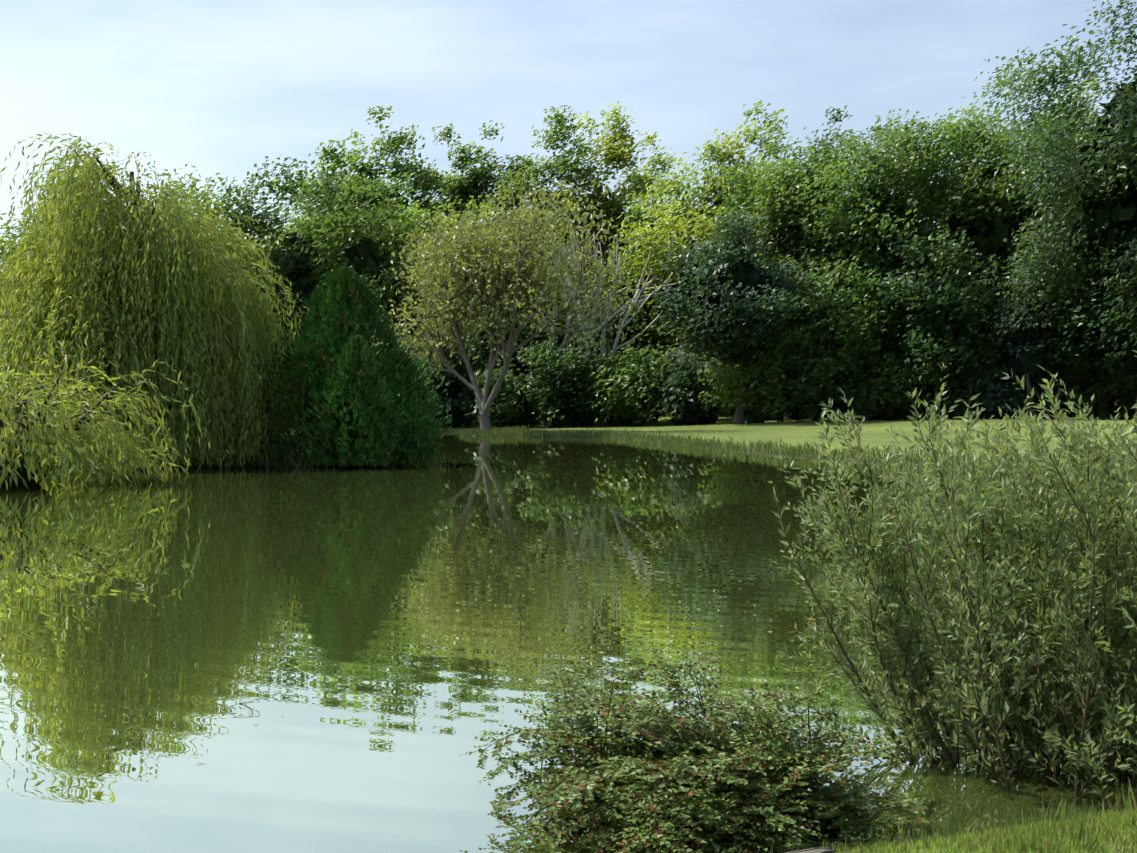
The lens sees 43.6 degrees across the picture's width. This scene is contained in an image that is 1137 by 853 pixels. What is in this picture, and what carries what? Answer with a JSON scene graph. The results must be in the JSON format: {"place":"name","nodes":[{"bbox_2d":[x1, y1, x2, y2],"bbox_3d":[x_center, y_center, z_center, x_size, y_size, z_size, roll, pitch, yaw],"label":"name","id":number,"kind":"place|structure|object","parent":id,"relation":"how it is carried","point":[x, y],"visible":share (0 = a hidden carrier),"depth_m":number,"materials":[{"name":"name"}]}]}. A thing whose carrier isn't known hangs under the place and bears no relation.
{"place":"outdoors","nodes":[
{"label":"outdoors","id":0,"kind":"place"},
{"bbox_2d":[0,432,1136,852],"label":"pond water","id":1,"kind":"structure","parent":0,"point":[386,684],"depth_m":11.73,"materials":[{"name":"green liquid"}]},
{"bbox_2d":[0,0,1136,323],"label":"sky","id":2,"kind":"structure","parent":0,"point":[214,87],"materials":[{"name":"blue"}]},
{"bbox_2d":[50,415,1136,852],"bbox_3d":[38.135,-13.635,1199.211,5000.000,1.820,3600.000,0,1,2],"label":"ground","id":3,"kind":"structure","parent":0,"point":[808,431],"depth_m":81.90,"materials":[{"name":"green plant"}]},
{"bbox_2d":[0,218,31,270],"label":"tree","id":4,"kind":"object","parent":3,"relation":"on","point":[5,225],"visible":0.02,"depth_m":130.77,"materials":[{"name":"green plant"}]},
{"bbox_2d":[0,201,56,312],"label":"tree","id":5,"kind":"object","parent":3,"relation":"on","point":[4,245],"visible":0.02,"depth_m":122.48,"materials":[{"name":"green plant"}]},
{"bbox_2d":[0,324,210,491],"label":"willow tree","id":6,"kind":"object","parent":3,"relation":"on","point":[22,463],"visible":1,"depth_m":34.15,"materials":[{"name":"green plant"}]},
{"bbox_2d":[0,132,317,471],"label":"willow tree","id":7,"kind":"object","parent":3,"relation":"on","point":[183,302],"visible":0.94,"depth_m":43.39,"materials":[{"name":"green plant"}]},
{"bbox_2d":[154,172,297,349],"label":"tree","id":8,"kind":"object","parent":3,"relation":"on","point":[226,214],"visible":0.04,"depth_m":120.98,"materials":[{"name":"green plant"}]},
{"bbox_2d":[208,203,262,282],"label":"poplar tree","id":9,"kind":"object","parent":3,"relation":"on","point":[244,252],"depth_m":143.26,"materials":[{"name":"green plant"}]},
{"bbox_2d":[235,175,319,269],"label":"poplar tree","id":10,"kind":"object","parent":3,"relation":"on","point":[277,239],"visible":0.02,"depth_m":149.38,"materials":[{"name":"green plant"}]},
{"bbox_2d":[213,154,382,361],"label":"tree","id":11,"kind":"object","parent":3,"relation":"on","point":[295,251],"visible":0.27,"depth_m":122.40,"materials":[{"name":"green plant"}]},
{"bbox_2d":[287,129,374,265],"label":"poplar tree","id":12,"kind":"object","parent":3,"relation":"on","point":[334,158],"visible":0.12,"depth_m":144.44,"materials":[{"name":"green plant"}]},
{"bbox_2d":[223,265,455,466],"bbox_3d":[-7.870,-2.020,47.007,8.181,6.546,7.518,0,1,2],"label":"thuja tree","id":13,"kind":"object","parent":3,"relation":"on","point":[360,405],"visible":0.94,"depth_m":45.53,"materials":[{"name":"green plant"}]},
{"bbox_2d":[277,170,437,375],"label":"tree","id":14,"kind":"object","parent":3,"relation":"on","point":[369,269],"visible":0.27,"depth_m":120.27,"materials":[{"name":"green plant"}]},
{"bbox_2d":[332,103,444,349],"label":"poplar tree","id":15,"kind":"object","parent":3,"relation":"on","point":[391,142],"visible":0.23,"depth_m":141.79,"materials":[{"name":"green plant"}]},
{"bbox_2d":[377,352,448,420],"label":"shrub","id":16,"kind":"object","parent":3,"relation":"on","point":[434,388],"depth_m":114.19,"materials":[{"name":"green plant"}]},
{"bbox_2d":[368,196,488,379],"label":"tree","id":17,"kind":"object","parent":3,"relation":"on","point":[413,216],"visible":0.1,"depth_m":124.75,"materials":[{"name":"green plant"}]},
{"bbox_2d":[402,122,496,248],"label":"poplar tree","id":18,"kind":"object","parent":3,"relation":"on","point":[464,158],"visible":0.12,"depth_m":148.19,"materials":[{"name":"green plant"}]},
{"bbox_2d":[404,322,500,427],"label":"shrub","id":19,"kind":"object","parent":3,"relation":"on","point":[458,418],"visible":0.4,"depth_m":114.59,"materials":[{"name":"green plant"}]},
{"bbox_2d":[439,120,540,371],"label":"poplar tree","id":20,"kind":"object","parent":3,"relation":"on","point":[482,175],"visible":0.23,"depth_m":146.27,"materials":[{"name":"green plant"}]},
{"bbox_2d":[421,194,560,381],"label":"tree","id":21,"kind":"object","parent":3,"relation":"on","point":[485,206],"visible":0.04,"depth_m":124.46,"materials":[{"name":"green plant"}]},
{"bbox_2d":[452,352,572,427],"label":"shrub","id":22,"kind":"object","parent":3,"relation":"on","point":[514,404],"visible":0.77,"depth_m":112.58,"materials":[{"name":"green plant"}]},
{"bbox_2d":[370,158,671,432],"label":"sparse tree","id":23,"kind":"object","parent":3,"relation":"on","point":[474,266],"visible":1,"depth_m":95.65,"materials":[{"name":"green plant"}]},
{"bbox_2d":[476,240,611,423],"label":"tree","id":24,"kind":"object","parent":3,"relation":"on","point":[559,338],"visible":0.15,"depth_m":121.73,"materials":[{"name":"green plant"}]},
{"bbox_2d":[486,105,613,411],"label":"poplar tree","id":25,"kind":"object","parent":3,"relation":"on","point":[561,119],"visible":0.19,"depth_m":141.92,"materials":[{"name":"green plant"}]},
{"bbox_2d":[530,213,609,424],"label":"dead tree","id":26,"kind":"object","parent":3,"relation":"on","point":[568,322],"visible":0.23,"depth_m":119.28,"materials":[{"name":"grey wood"}]},
{"bbox_2d":[516,328,630,426],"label":"shrub","id":27,"kind":"object","parent":3,"relation":"on","point":[565,373],"visible":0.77,"depth_m":114.92,"materials":[{"name":"green plant"}]},
{"bbox_2d":[527,227,628,426],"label":"dead tree","id":28,"kind":"object","parent":3,"relation":"on","point":[544,422],"visible":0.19,"depth_m":119.39,"materials":[{"name":"grey plant"}]},
{"bbox_2d":[560,101,654,367],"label":"poplar tree","id":29,"kind":"object","parent":3,"relation":"on","point":[612,207],"visible":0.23,"depth_m":144.16,"materials":[{"name":"green plant"}]},
{"bbox_2d":[541,209,684,425],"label":"dead tree","id":30,"kind":"object","parent":3,"relation":"on","point":[585,326],"visible":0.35,"depth_m":118.81,"materials":[{"name":"grey wood"}]},
{"bbox_2d":[571,227,678,424],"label":"dead tree","id":31,"kind":"object","parent":3,"relation":"on","point":[601,421],"visible":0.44,"depth_m":118.49,"materials":[{"name":"grey wood"}]},
{"bbox_2d":[574,338,677,425],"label":"shrub","id":32,"kind":"object","parent":3,"relation":"on","point":[637,408],"visible":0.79,"depth_m":113.68,"materials":[{"name":"green plant"}]},
{"bbox_2d":[585,218,699,398],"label":"tree","id":33,"kind":"object","parent":3,"relation":"on","point":[629,335],"visible":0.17,"depth_m":123.59,"materials":[{"name":"green plant"}]},
{"bbox_2d":[619,132,692,415],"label":"poplar tree","id":34,"kind":"object","parent":3,"relation":"on","point":[637,178],"visible":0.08,"depth_m":149.01,"materials":[{"name":"green plant"}]},
{"bbox_2d":[190,424,1131,501],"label":"grass","id":35,"kind":"structure","parent":3,"relation":"on","point":[698,442],"depth_m":59.98,"materials":[{"name":"green plant"}]},
{"bbox_2d":[622,153,724,374],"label":"tree","id":36,"kind":"object","parent":3,"relation":"on","point":[678,193],"visible":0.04,"depth_m":137.19,"materials":[{"name":"green plant"}]},
{"bbox_2d":[643,345,735,424],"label":"shrub","id":37,"kind":"object","parent":3,"relation":"on","point":[687,388],"visible":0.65,"depth_m":111.79,"materials":[{"name":"green plant"}]},
{"bbox_2d":[608,169,771,400],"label":"lime tree","id":38,"kind":"object","parent":3,"relation":"on","point":[702,237],"visible":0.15,"depth_m":121.51,"materials":[{"name":"green plant"}]},
{"bbox_2d":[459,642,929,852],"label":"cotoneaster bush","id":39,"kind":"object","parent":3,"relation":"on","point":[701,786],"visible":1,"depth_m":6.35,"materials":[{"name":"green plant"}]},
{"bbox_2d":[675,127,770,416],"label":"poplar tree","id":40,"kind":"object","parent":3,"relation":"on","point":[716,150],"visible":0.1,"depth_m":139.08,"materials":[{"name":"green plant"}]},
{"bbox_2d":[653,208,836,423],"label":"dark maple tree","id":41,"kind":"object","parent":3,"relation":"on","point":[741,300],"visible":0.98,"depth_m":105.20,"materials":[{"name":"green plant"}]},
{"bbox_2d":[697,334,819,423],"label":"shrub","id":42,"kind":"object","parent":3,"relation":"on","point":[757,387],"visible":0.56,"depth_m":107.23,"materials":[{"name":"green plant"}]},
{"bbox_2d":[511,369,1025,415],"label":"forest hedge","id":43,"kind":"object","parent":3,"relation":"on","point":[856,414],"depth_m":163.14,"materials":[{"name":"green plant"}]},
{"bbox_2d":[733,100,814,234],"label":"poplar tree","id":44,"kind":"object","parent":3,"relation":"on","point":[755,131],"visible":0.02,"depth_m":141.62,"materials":[{"name":"green plant"}]},
{"bbox_2d":[702,123,867,418],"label":"tree","id":45,"kind":"object","parent":3,"relation":"on","point":[774,186],"visible":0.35,"depth_m":115.49,"materials":[{"name":"green plant"}]},
{"bbox_2d":[784,847,834,852],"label":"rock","id":46,"kind":"object","parent":3,"relation":"on","point":[821,850],"visible":1,"depth_m":4.54,"materials":[{"name":"grey stone"}]},
{"bbox_2d":[756,307,885,421],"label":"shrub","id":47,"kind":"object","parent":3,"relation":"on","point":[815,411],"visible":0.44,"depth_m":105.95,"materials":[{"name":"green plant"}]},
{"bbox_2d":[752,257,902,421],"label":"tree","id":48,"kind":"object","parent":3,"relation":"on","point":[851,321],"visible":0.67,"depth_m":105.67,"materials":[{"name":"green plant"}]},
{"bbox_2d":[804,105,876,392],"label":"poplar tree","id":49,"kind":"object","parent":3,"relation":"on","point":[822,142],"visible":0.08,"depth_m":143.65,"materials":[{"name":"green plant"}]},
{"bbox_2d":[762,108,979,418],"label":"tree","id":50,"kind":"object","parent":3,"relation":"on","point":[881,232],"visible":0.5,"depth_m":110.47,"materials":[{"name":"green plant"}]},
{"bbox_2d":[840,345,932,420],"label":"shrub","id":51,"kind":"object","parent":3,"relation":"on","point":[885,410],"visible":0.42,"depth_m":107.03,"materials":[{"name":"green plant"}]},
{"bbox_2d":[859,122,938,271],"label":"poplar tree","id":52,"kind":"object","parent":3,"relation":"on","point":[872,128],"visible":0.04,"depth_m":142.80,"materials":[{"name":"green plant"}]},
{"bbox_2d":[681,778,1136,852],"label":"tall lawn tufts","id":53,"kind":"object","parent":3,"relation":"on","point":[1061,814],"visible":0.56,"depth_m":5.05,"materials":[{"name":"green plant"}]},
{"bbox_2d":[874,306,995,418],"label":"shrub","id":54,"kind":"object","parent":3,"relation":"on","point":[951,415],"visible":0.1,"depth_m":106.77,"materials":[{"name":"green plant"}]},
{"bbox_2d":[862,230,1019,418],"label":"tree","id":55,"kind":"object","parent":3,"relation":"on","point":[941,334],"visible":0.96,"depth_m":104.20,"materials":[{"name":"green plant"}]},
{"bbox_2d":[745,794,1136,852],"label":"bank grass tufts","id":56,"kind":"object","parent":3,"relation":"on","point":[946,832],"visible":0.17,"depth_m":5.75,"materials":[{"name":"green plant"}]},
{"bbox_2d":[768,350,1136,809],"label":"sallow bush","id":57,"kind":"object","parent":3,"relation":"on","point":[1097,650],"visible":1,"depth_m":7.29,"materials":[{"name":"green plant"}]},
{"bbox_2d":[916,102,1011,415],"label":"poplar tree","id":58,"kind":"object","parent":3,"relation":"on","point":[946,215],"visible":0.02,"depth_m":140.02,"materials":[{"name":"green plant"}]},
{"bbox_2d":[833,806,1136,852],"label":"lawn","id":59,"kind":"structure","parent":3,"relation":"on","point":[1099,821],"depth_m":5.10,"materials":[{"name":"green plant"}]},
{"bbox_2d":[874,55,1101,418],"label":"tree","id":60,"kind":"object","parent":3,"relation":"on","point":[987,226],"visible":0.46,"depth_m":108.99,"materials":[{"name":"green plant"}]},
{"bbox_2d":[935,335,1046,418],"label":"shrub","id":61,"kind":"object","parent":3,"relation":"on","point":[992,399],"visible":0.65,"depth_m":104.20,"materials":[{"name":"green plant"}]},
{"bbox_2d":[984,131,1040,415],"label":"poplar tree","id":62,"kind":"object","parent":3,"relation":"on","point":[1012,172],"depth_m":140.70,"materials":[{"name":"green plant"}]},
{"bbox_2d":[938,55,1104,417],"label":"tree","id":63,"kind":"object","parent":3,"relation":"on","point":[1066,102],"visible":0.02,"depth_m":118.82,"materials":[{"name":"green plant"}]},
{"bbox_2d":[984,268,1077,418],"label":"broadleaf tree","id":64,"kind":"object","parent":3,"relation":"on","point":[1024,348],"visible":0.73,"depth_m":101.94,"materials":[{"name":"green plant"}]},
{"bbox_2d":[980,0,1136,417],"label":"tree","id":65,"kind":"object","parent":3,"relation":"on","point":[1104,185],"visible":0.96,"depth_m":97.07,"materials":[{"name":"green plant"}]},
{"bbox_2d":[1001,357,1120,418],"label":"shrub","id":66,"kind":"object","parent":3,"relation":"on","point":[1061,398],"visible":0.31,"depth_m":103.98,"materials":[{"name":"green plant"}]},
{"bbox_2d":[1001,226,1136,419],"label":"tree","id":67,"kind":"object","parent":3,"relation":"on","point":[1088,353],"visible":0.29,"depth_m":102.11,"materials":[{"name":"green plant"}]},
{"bbox_2d":[1032,77,1106,378],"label":"poplar tree","id":68,"kind":"object","parent":3,"relation":"on","point":[1091,84],"visible":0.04,"depth_m":140.28,"materials":[{"name":"green plant"}]},
{"bbox_2d":[1053,339,1136,419],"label":"shrub","id":69,"kind":"object","parent":3,"relation":"on","point":[1106,410],"visible":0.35,"depth_m":103.79,"materials":[{"name":"green plant"}]}
]}

